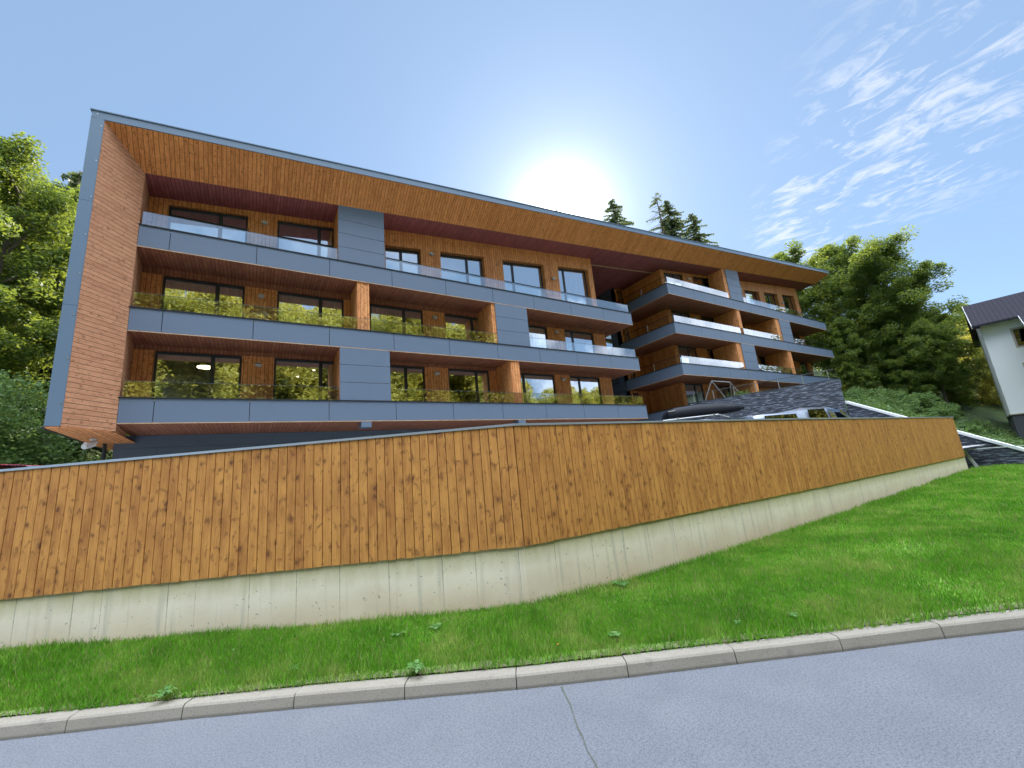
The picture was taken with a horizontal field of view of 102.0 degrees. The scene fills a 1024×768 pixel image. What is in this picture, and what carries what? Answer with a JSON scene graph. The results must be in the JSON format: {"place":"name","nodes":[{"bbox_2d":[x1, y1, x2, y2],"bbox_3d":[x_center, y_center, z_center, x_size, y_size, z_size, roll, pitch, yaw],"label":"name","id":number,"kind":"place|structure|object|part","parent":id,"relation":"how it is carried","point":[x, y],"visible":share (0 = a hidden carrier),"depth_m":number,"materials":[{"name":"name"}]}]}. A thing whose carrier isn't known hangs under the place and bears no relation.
{"place":"outdoors","nodes":[
{"label":"outdoors","id":0,"kind":"place"},
{"bbox_2d":[0,630,1023,767],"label":"road","id":1,"kind":"structure","parent":0,"point":[957,702],"depth_m":2.88,"materials":[{"name":"grey asphalt"}]},
{"bbox_2d":[561,686,597,767],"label":"road crack","id":2,"kind":"object","parent":1,"relation":"on","point":[562,688],"visible":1,"depth_m":2.81,"materials":[{"name":"grey asphalt"}]},
{"bbox_2d":[0,463,1023,717],"bbox_3d":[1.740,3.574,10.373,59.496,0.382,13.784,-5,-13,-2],"label":"lawn","id":3,"kind":"structure","parent":0,"point":[402,672],"depth_m":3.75,"materials":[{"name":"plant"}]},
{"bbox_2d":[148,684,176,697],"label":"weed","id":4,"kind":"object","parent":3,"relation":"on","point":[167,690],"visible":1,"depth_m":3.54,"materials":[{"name":"green plant"}]},
{"bbox_2d":[405,658,424,672],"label":"weed","id":5,"kind":"object","parent":3,"relation":"on","point":[415,666],"visible":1,"depth_m":3.58,"materials":[{"name":"green plant"}]},
{"bbox_2d":[428,622,441,628],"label":"weed","id":6,"kind":"object","parent":3,"relation":"on","point":[436,627],"visible":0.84,"depth_m":4.33,"materials":[{"name":"green plant"}]},
{"bbox_2d":[0,417,967,649],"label":"wooden wall","id":7,"kind":"structure","parent":3,"relation":"on","point":[314,532],"depth_m":4.96,"materials":[{"name":"brown wood"}]},
{"bbox_2d":[0,609,1023,740],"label":"kerb","id":8,"kind":"structure","parent":3,"relation":"on","point":[446,684],"depth_m":3.46,"materials":[{"name":"concrete"}]},
{"bbox_2d":[607,630,619,636],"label":"weed","id":9,"kind":"object","parent":3,"relation":"on","point":[614,635],"visible":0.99,"depth_m":3.83,"materials":[{"name":"green plant"}]},
{"bbox_2d":[612,580,628,586],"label":"weed","id":10,"kind":"object","parent":3,"relation":"on","point":[622,584],"visible":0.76,"depth_m":5.28,"materials":[{"name":"green plant"}]},
{"bbox_2d":[845,401,1023,468],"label":"sloping slate wall","id":11,"kind":"structure","parent":3,"relation":"on","point":[989,456],"depth_m":18.42,"materials":[{"name":"grey stone"}]},
{"bbox_2d":[964,450,977,466],"bbox_3d":[19.023,3.172,17.126,0.048,0.900,0.427,0,-14,-23],"label":"leaning white plank","id":12,"kind":"object","parent":3,"relation":"on","point":[974,463],"visible":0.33,"depth_m":17.17,"materials":[{"name":"paint"}]},
{"bbox_2d":[963,445,1023,449],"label":"barrier tape","id":13,"kind":"object","parent":12,"relation":"attached to","point":[993,447],"depth_m":16.65,"materials":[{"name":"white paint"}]},
{"bbox_2d":[962,291,1023,439],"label":"white house","id":14,"kind":"structure","parent":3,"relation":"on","point":[997,324],"depth_m":31.26,"materials":[{"name":"paint"}]},
{"bbox_2d":[1013,327,1023,345],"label":"window","id":15,"kind":"structure","parent":14,"relation":"in","point":[1018,333],"depth_m":30.72,"materials":[{"name":"glass"}]},
{"bbox_2d":[0,0,1023,324],"label":"sky","id":16,"kind":"structure","parent":0,"point":[771,123],"materials":[{"name":"blue"}]},
{"bbox_2d":[66,366,1015,462],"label":"hillside","id":17,"kind":"structure","parent":0,"point":[995,415],"depth_m":37.67,"materials":[{"name":"green plant"}]},
{"bbox_2d":[0,235,40,283],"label":"deciduous tree","id":18,"kind":"object","parent":17,"relation":"on","point":[3,269],"visible":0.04,"depth_m":22.20,"materials":[{"name":"green plant"}]},
{"bbox_2d":[0,216,67,401],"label":"deciduous tree","id":19,"kind":"object","parent":17,"relation":"on","point":[8,274],"visible":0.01,"depth_m":25.24,"materials":[{"name":"green plant"}]},
{"bbox_2d":[0,204,76,455],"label":"deciduous tree","id":20,"kind":"object","parent":17,"relation":"on","point":[61,293],"visible":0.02,"depth_m":21.55,"materials":[{"name":"green plant"}]},
{"bbox_2d":[0,370,78,464],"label":"bush","id":21,"kind":"object","parent":17,"relation":"on","point":[24,409],"visible":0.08,"depth_m":17.71,"materials":[{"name":"green plant"}]},
{"bbox_2d":[0,131,79,405],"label":"deciduous tree","id":22,"kind":"object","parent":17,"relation":"on","point":[20,194],"visible":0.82,"depth_m":20.05,"materials":[{"name":"green plant"}]},
{"bbox_2d":[0,369,87,464],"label":"bush","id":23,"kind":"object","parent":17,"relation":"on","point":[14,450],"visible":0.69,"depth_m":15.45,"materials":[{"name":"green plant"}]},
{"bbox_2d":[2,169,112,463],"bbox_3d":[-29.585,-3.584,27.033,13.132,23.694,12.974,-5,-12,0],"label":"deciduous tree","id":24,"kind":"object","parent":17,"relation":"on","point":[74,179],"visible":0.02,"depth_m":25.68,"materials":[{"name":"green plant"}]},
{"bbox_2d":[46,453,110,464],"bbox_3d":[-18.853,4.788,17.651,3.726,3.726,3.871,-5,-12,0],"label":"bush","id":25,"kind":"object","parent":17,"relation":"on","point":[79,460],"visible":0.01,"depth_m":17.96,"materials":[{"name":"green plant"}]},
{"bbox_2d":[87,452,111,460],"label":"bush","id":26,"kind":"object","parent":17,"relation":"on","point":[100,456],"depth_m":20.60,"materials":[{"name":"green plant"}]},
{"bbox_2d":[41,108,841,459],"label":"apartment building","id":27,"kind":"structure","parent":17,"relation":"on","point":[225,292],"depth_m":17.90,"materials":[{"name":"metal"}]},
{"bbox_2d":[151,351,241,400],"bbox_3d":[-11.499,-0.070,15.217,2.592,2.135,0.080,2,-15,-32],"label":"window","id":28,"kind":"structure","parent":27,"relation":"in","point":[170,368],"depth_m":15.21,"materials":[{"name":"clear glass"}]},
{"bbox_2d":[160,276,244,316],"bbox_3d":[-11.771,-2.944,15.857,2.553,2.048,0.080,2,-15,-32],"label":"window","id":29,"kind":"structure","parent":27,"relation":"in","point":[177,287],"depth_m":15.89,"materials":[{"name":"clear glass"}]},
{"bbox_2d":[167,206,247,242],"bbox_3d":[-12.023,-5.946,16.448,2.550,2.187,0.080,2,-15,-32],"label":"window","id":30,"kind":"structure","parent":27,"relation":"in","point":[235,222],"depth_m":16.53,"materials":[{"name":"clear glass"}]},
{"bbox_2d":[273,358,333,399],"bbox_3d":[-8.376,0.064,17.150,2.602,2.135,0.080,2,-15,-32],"label":"window","id":31,"kind":"structure","parent":27,"relation":"in","point":[298,375],"depth_m":17.07,"materials":[{"name":"clear glass"}]},
{"bbox_2d":[277,221,333,260],"bbox_3d":[-8.989,-5.984,18.373,2.490,2.535,0.080,2,-15,-32],"label":"window","id":32,"kind":"structure","parent":27,"relation":"in","point":[322,236],"depth_m":18.40,"materials":[{"name":"clear glass"}]},
{"bbox_2d":[276,292,343,328],"bbox_3d":[-8.624,-2.808,17.804,2.602,2.048,0.080,2,-15,-32],"label":"window","id":33,"kind":"structure","parent":27,"relation":"in","point":[289,301],"depth_m":17.85,"materials":[{"name":"clear glass"}]},
{"bbox_2d":[370,304,422,335],"bbox_3d":[-5.476,-2.673,19.752,2.553,2.048,0.080,2,-15,-32],"label":"window","id":34,"kind":"structure","parent":27,"relation":"in","point":[377,312],"depth_m":19.81,"materials":[{"name":"clear glass"}]},
{"bbox_2d":[385,248,419,273],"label":"window","id":35,"kind":"structure","parent":27,"relation":"in","point":[408,256],"depth_m":20.72,"materials":[{"name":"clear glass"}]},
{"bbox_2d":[390,365,425,400],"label":"window","id":36,"kind":"structure","parent":27,"relation":"in","point":[402,378],"depth_m":19.36,"materials":[{"name":"clear glass"}]},
{"bbox_2d":[444,314,478,340],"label":"window","id":37,"kind":"structure","parent":27,"relation":"in","point":[455,322],"depth_m":21.61,"materials":[{"name":"clear glass"}]},
{"bbox_2d":[440,254,483,285],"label":"window","id":38,"kind":"structure","parent":27,"relation":"in","point":[472,266],"depth_m":22.48,"materials":[{"name":"clear glass"}]},
{"bbox_2d":[448,369,490,401],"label":"window","id":39,"kind":"structure","parent":27,"relation":"in","point":[463,384],"depth_m":21.03,"materials":[{"name":"clear glass"}]},
{"bbox_2d":[503,262,543,296],"bbox_3d":[0.655,-5.811,24.494,2.930,3.070,0.080,2,-15,-32],"label":"window","id":40,"kind":"structure","parent":27,"relation":"in","point":[529,275],"depth_m":24.64,"materials":[{"name":"clear glass"}]},
{"bbox_2d":[528,325,547,347],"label":"window","id":41,"kind":"structure","parent":27,"relation":"in","point":[535,332],"depth_m":24.18,"materials":[{"name":"clear glass"}]},
{"bbox_2d":[520,373,556,402],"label":"window","id":42,"kind":"structure","parent":27,"relation":"in","point":[532,385],"depth_m":23.29,"materials":[{"name":"clear glass"}]},
{"bbox_2d":[558,268,589,304],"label":"window","id":43,"kind":"structure","parent":27,"relation":"in","point":[573,282],"depth_m":26.73,"materials":[{"name":"clear glass"}]},
{"bbox_2d":[564,330,594,352],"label":"window","id":44,"kind":"structure","parent":27,"relation":"in","point":[570,336],"depth_m":25.84,"materials":[{"name":"clear glass"}]},
{"bbox_2d":[570,376,601,403],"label":"window","id":45,"kind":"structure","parent":27,"relation":"in","point":[589,387],"depth_m":25.17,"materials":[{"name":"clear glass"}]},
{"bbox_2d":[605,335,612,349],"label":"window","id":46,"kind":"structure","parent":27,"relation":"in","point":[608,339],"depth_m":34.13,"materials":[{"name":"clear glass"}]},
{"bbox_2d":[611,378,618,384],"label":"window","id":47,"kind":"structure","parent":27,"relation":"in","point":[615,381],"depth_m":33.41,"materials":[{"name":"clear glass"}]},
{"bbox_2d":[614,394,621,403],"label":"window","id":48,"kind":"structure","parent":27,"relation":"in","point":[617,399],"depth_m":33.11,"materials":[{"name":"clear glass"}]},
{"bbox_2d":[616,290,622,306],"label":"window","id":49,"kind":"structure","parent":27,"relation":"in","point":[619,293],"depth_m":34.44,"materials":[{"name":"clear glass"}]},
{"bbox_2d":[623,328,628,341],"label":"window","id":50,"kind":"structure","parent":27,"relation":"in","point":[625,331],"depth_m":33.74,"materials":[{"name":"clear glass"}]},
{"bbox_2d":[633,393,639,404],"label":"window","id":51,"kind":"structure","parent":27,"relation":"in","point":[635,395],"depth_m":32.58,"materials":[{"name":"clear glass"}]},
{"bbox_2d":[664,273,682,285],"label":"window","id":52,"kind":"structure","parent":27,"relation":"in","point":[669,280],"depth_m":32.74,"materials":[{"name":"clear glass"}]},
{"bbox_2d":[671,310,690,323],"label":"window","id":53,"kind":"structure","parent":27,"relation":"in","point":[678,318],"depth_m":33.12,"materials":[{"name":"clear glass"}]},
{"bbox_2d":[678,346,698,363],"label":"window","id":54,"kind":"structure","parent":27,"relation":"in","point":[684,352],"depth_m":32.46,"materials":[{"name":"clear glass"}]},
{"bbox_2d":[684,384,704,404],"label":"window","id":55,"kind":"structure","parent":27,"relation":"in","point":[690,388],"depth_m":31.73,"materials":[{"name":"clear glass"}]},
{"bbox_2d":[692,277,710,292],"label":"window","id":56,"kind":"structure","parent":27,"relation":"in","point":[704,282],"depth_m":34.71,"materials":[{"name":"clear glass"}]},
{"bbox_2d":[700,316,715,328],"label":"window","id":57,"kind":"structure","parent":27,"relation":"in","point":[709,324],"depth_m":35.02,"materials":[{"name":"clear glass"}]},
{"bbox_2d":[707,350,715,365],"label":"window","id":58,"kind":"structure","parent":27,"relation":"in","point":[710,353],"depth_m":34.04,"materials":[{"name":"clear glass"}]},
{"bbox_2d":[714,385,730,398],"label":"window","id":59,"kind":"structure","parent":27,"relation":"in","point":[725,392],"depth_m":33.77,"materials":[{"name":"clear glass"}]},
{"bbox_2d":[745,292,756,299],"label":"window","id":60,"kind":"structure","parent":27,"relation":"in","point":[750,295],"depth_m":39.04,"materials":[{"name":"clear glass"}]},
{"bbox_2d":[758,357,766,370],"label":"window","id":61,"kind":"structure","parent":27,"relation":"in","point":[762,362],"depth_m":38.21,"materials":[{"name":"clear glass"}]},
{"bbox_2d":[764,294,775,304],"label":"window","id":62,"kind":"structure","parent":27,"relation":"in","point":[770,299],"depth_m":40.90,"materials":[{"name":"clear glass"}]},
{"bbox_2d":[782,296,793,309],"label":"window","id":63,"kind":"structure","parent":27,"relation":"in","point":[787,301],"depth_m":42.84,"materials":[{"name":"clear glass"}]},
{"bbox_2d":[799,362,807,369],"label":"window","id":64,"kind":"structure","parent":27,"relation":"in","point":[803,365],"depth_m":42.45,"materials":[{"name":"clear glass"}]},
{"bbox_2d":[603,199,633,225],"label":"spruce tree","id":65,"kind":"object","parent":17,"relation":"on","point":[615,215],"visible":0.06,"depth_m":74.36,"materials":[{"name":"green plant"}]},
{"bbox_2d":[646,192,686,236],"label":"spruce tree","id":66,"kind":"object","parent":17,"relation":"on","point":[663,226],"visible":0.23,"depth_m":70.65,"materials":[{"name":"green plant"}]},
{"bbox_2d":[658,200,694,239],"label":"spruce tree","id":67,"kind":"object","parent":17,"relation":"on","point":[674,223],"visible":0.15,"depth_m":70.64,"materials":[{"name":"green plant"}]},
{"bbox_2d":[681,213,718,245],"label":"spruce tree","id":68,"kind":"object","parent":17,"relation":"on","point":[694,227],"visible":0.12,"depth_m":68.68,"materials":[{"name":"green plant"}]},
{"bbox_2d":[771,238,843,371],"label":"deciduous tree","id":69,"kind":"object","parent":17,"relation":"on","point":[795,254],"visible":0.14,"depth_m":49.54,"materials":[{"name":"green plant"}]},
{"bbox_2d":[800,235,878,368],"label":"deciduous tree","id":70,"kind":"object","parent":17,"relation":"on","point":[834,257],"visible":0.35,"depth_m":49.39,"materials":[{"name":"green plant"}]},
{"bbox_2d":[818,316,888,393],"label":"deciduous tree","id":71,"kind":"object","parent":17,"relation":"on","point":[844,341],"visible":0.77,"depth_m":44.01,"materials":[{"name":"green plant"}]},
{"bbox_2d":[835,362,880,397],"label":"deciduous tree","id":72,"kind":"object","parent":17,"relation":"on","point":[850,377],"visible":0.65,"depth_m":41.67,"materials":[{"name":"green plant"}]},
{"bbox_2d":[842,386,894,402],"bbox_3d":[26.574,1.443,31.788,3.603,2.657,4.088,2,-15,-32],"label":"bush","id":73,"kind":"object","parent":17,"relation":"on","point":[853,392],"visible":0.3,"depth_m":31.14,"materials":[{"name":"green plant"}]},
{"bbox_2d":[726,389,1023,447],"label":"undergrowth","id":74,"kind":"object","parent":17,"relation":"on","point":[997,437],"visible":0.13,"depth_m":23.31,"materials":[{"name":"green plant"}]},
{"bbox_2d":[856,386,907,404],"bbox_3d":[31.713,1.694,36.052,3.963,2.922,4.496,-9,-13,17],"label":"bush","id":75,"kind":"object","parent":17,"relation":"on","point":[877,390],"visible":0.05,"depth_m":35.54,"materials":[{"name":"green plant"}]},
{"bbox_2d":[858,326,914,394],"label":"deciduous tree","id":76,"kind":"object","parent":17,"relation":"on","point":[874,350],"visible":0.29,"depth_m":43.16,"materials":[{"name":"green plant"}]},
{"bbox_2d":[873,398,910,415],"bbox_3d":[23.799,1.696,26.261,2.453,1.594,2.162,-6,-12,1],"label":"bush","id":77,"kind":"object","parent":17,"relation":"on","point":[886,401],"visible":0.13,"depth_m":26.01,"materials":[{"name":"green plant"}]},
{"bbox_2d":[867,396,920,415],"bbox_3d":[26.347,1.984,29.293,3.243,2.391,3.679,2,-15,-32],"label":"bush","id":78,"kind":"object","parent":17,"relation":"on","point":[881,399],"visible":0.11,"depth_m":28.75,"materials":[{"name":"green plant"}]},
{"bbox_2d":[816,224,976,385],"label":"deciduous tree","id":79,"kind":"object","parent":17,"relation":"on","point":[876,263],"visible":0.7,"depth_m":43.18,"materials":[{"name":"green plant"}]},
{"bbox_2d":[885,355,939,401],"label":"deciduous tree","id":80,"kind":"object","parent":17,"relation":"on","point":[901,364],"visible":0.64,"depth_m":40.02,"materials":[{"name":"green plant"}]},
{"bbox_2d":[889,391,943,416],"bbox_3d":[30.893,1.957,32.396,4.496,2.922,3.963,-2,-13,-17],"label":"bush","id":81,"kind":"object","parent":17,"relation":"on","point":[904,398],"visible":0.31,"depth_m":31.40,"materials":[{"name":"green plant"}]},
{"bbox_2d":[860,285,982,388],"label":"deciduous tree","id":82,"kind":"object","parent":17,"relation":"on","point":[909,309],"visible":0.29,"depth_m":42.49,"materials":[{"name":"green plant"}]},
{"bbox_2d":[909,406,945,416],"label":"bush","id":83,"kind":"object","parent":17,"relation":"on","point":[929,412],"visible":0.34,"depth_m":27.75,"materials":[{"name":"green plant"}]},
{"bbox_2d":[921,403,961,419],"bbox_3d":[33.080,2.395,32.651,2.882,2.125,3.270,7,-17,-44],"label":"bush","id":84,"kind":"object","parent":17,"relation":"on","point":[948,413],"visible":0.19,"depth_m":31.62,"materials":[{"name":"green plant"}]},
{"bbox_2d":[897,317,990,407],"bbox_3d":[40.163,-1.750,39.368,5.959,9.650,6.475,0,-14,-24],"label":"deciduous tree","id":85,"kind":"object","parent":17,"relation":"on","point":[937,358],"visible":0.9,"depth_m":38.55,"materials":[{"name":"green plant"}]},
{"bbox_2d":[929,400,965,416],"bbox_3d":[35.404,2.314,34.592,3.270,2.125,2.882,-13,-15,32],"label":"bush","id":86,"kind":"object","parent":17,"relation":"on","point":[961,414],"visible":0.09,"depth_m":33.51,"materials":[{"name":"green plant"}]},
{"bbox_2d":[938,302,966,330],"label":"deciduous tree","id":87,"kind":"object","parent":17,"relation":"on","point":[957,312],"visible":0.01,"depth_m":63.22,"materials":[{"name":"green plant"}]},
{"bbox_2d":[930,360,984,407],"bbox_3d":[42.846,0.784,40.082,3.890,6.536,3.575,5,-16,-38],"label":"deciduous tree","id":88,"kind":"object","parent":17,"relation":"on","point":[967,397],"visible":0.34,"depth_m":39.34,"materials":[{"name":"green plant"}]},
{"bbox_2d":[949,314,967,338],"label":"deciduous tree","id":89,"kind":"object","parent":17,"relation":"on","point":[960,329],"visible":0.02,"depth_m":54.97,"materials":[{"name":"green plant"}]},
{"bbox_2d":[950,328,989,384],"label":"deciduous tree","id":90,"kind":"object","parent":17,"relation":"on","point":[967,337],"visible":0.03,"depth_m":44.29,"materials":[{"name":"green plant"}]},
{"bbox_2d":[956,424,984,434],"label":"bush","id":91,"kind":"object","parent":17,"relation":"on","point":[974,428],"visible":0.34,"depth_m":22.28,"materials":[{"name":"green plant"}]},
{"bbox_2d":[962,419,993,432],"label":"bush","id":92,"kind":"object","parent":17,"relation":"on","point":[980,424],"visible":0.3,"depth_m":30.98,"materials":[{"name":"green plant"}]},
{"bbox_2d":[957,369,1001,406],"bbox_3d":[45.309,1.781,39.309,4.797,6.639,4.386,-7,-13,8],"label":"deciduous tree","id":93,"kind":"object","parent":17,"relation":"on","point":[986,390],"visible":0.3,"depth_m":39.21,"materials":[{"name":"green plant"}]},
{"bbox_2d":[988,434,1012,440],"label":"bush","id":94,"kind":"object","parent":17,"relation":"on","point":[1007,436],"visible":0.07,"depth_m":25.89,"materials":[{"name":"green plant"}]},
{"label":"terrace floor","id":95,"kind":"structure","parent":0,"visible":0},
{"bbox_2d":[705,381,738,400],"bbox_3d":[14.660,0.581,28.658,3.646,1.593,1.048,2,-15,-32],"label":"steel frame","id":96,"kind":"object","parent":95,"relation":"on","point":[719,390],"visible":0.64,"depth_m":28.38,"materials":[{"name":"grey metal"}]},
{"label":"parking ground","id":97,"kind":"structure","parent":0,"visible":0},
{"bbox_2d":[0,464,43,468],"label":"red car","id":98,"kind":"object","parent":97,"relation":"on","point":[5,466],"visible":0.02,"depth_m":6.64,"materials":[{"name":"paint"}]},
{"bbox_2d":[663,414,729,420],"bbox_3d":[6.058,1.895,12.709,4.400,1.798,1.800,-6,-13,4],"label":"estate car","id":99,"kind":"object","parent":97,"relation":"on","point":[703,418],"visible":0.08,"depth_m":12.34,"materials":[{"name":"blue paint"}]},
{"bbox_2d":[662,402,744,420],"bbox_3d":[5.931,0.828,12.948,2.350,0.370,0.820,-6,-13,4],"label":"roof box","id":100,"kind":"object","parent":99,"relation":"on","point":[721,408],"visible":0.94,"depth_m":12.59,"materials":[{"name":"plastic"}]},
{"bbox_2d":[688,378,847,418],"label":"slate terrace wall","id":101,"kind":"structure","parent":97,"relation":"on","point":[829,393],"depth_m":24.27,"materials":[{"name":"stone"}]},
{"bbox_2d":[690,369,832,401],"bbox_3d":[14.883,0.234,25.432,7.915,0.586,0.041,-14,-15,34],"label":"terrace railing","id":102,"kind":"object","parent":101,"relation":"on","point":[763,381],"visible":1,"depth_m":25.14,"materials":[{"name":"metal"}]},
{"bbox_2d":[735,405,852,418],"bbox_3d":[9.489,1.693,13.318,5.350,1.822,2.240,-2,-13,-14],"label":"pickup truck","id":103,"kind":"object","parent":97,"relation":"on","point":[819,412],"visible":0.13,"depth_m":12.66,"materials":[{"name":"silver metal"}]},
{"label":"side window","id":104,"kind":"part","parent":103,"relation":"part of","materials":[{"name":"black glass"}]},
{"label":"side window","id":105,"kind":"part","parent":103,"relation":"part of","materials":[{"name":"black glass"}]},
{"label":"side window","id":106,"kind":"part","parent":103,"relation":"part of","materials":[{"name":"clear glass"}]}
]}

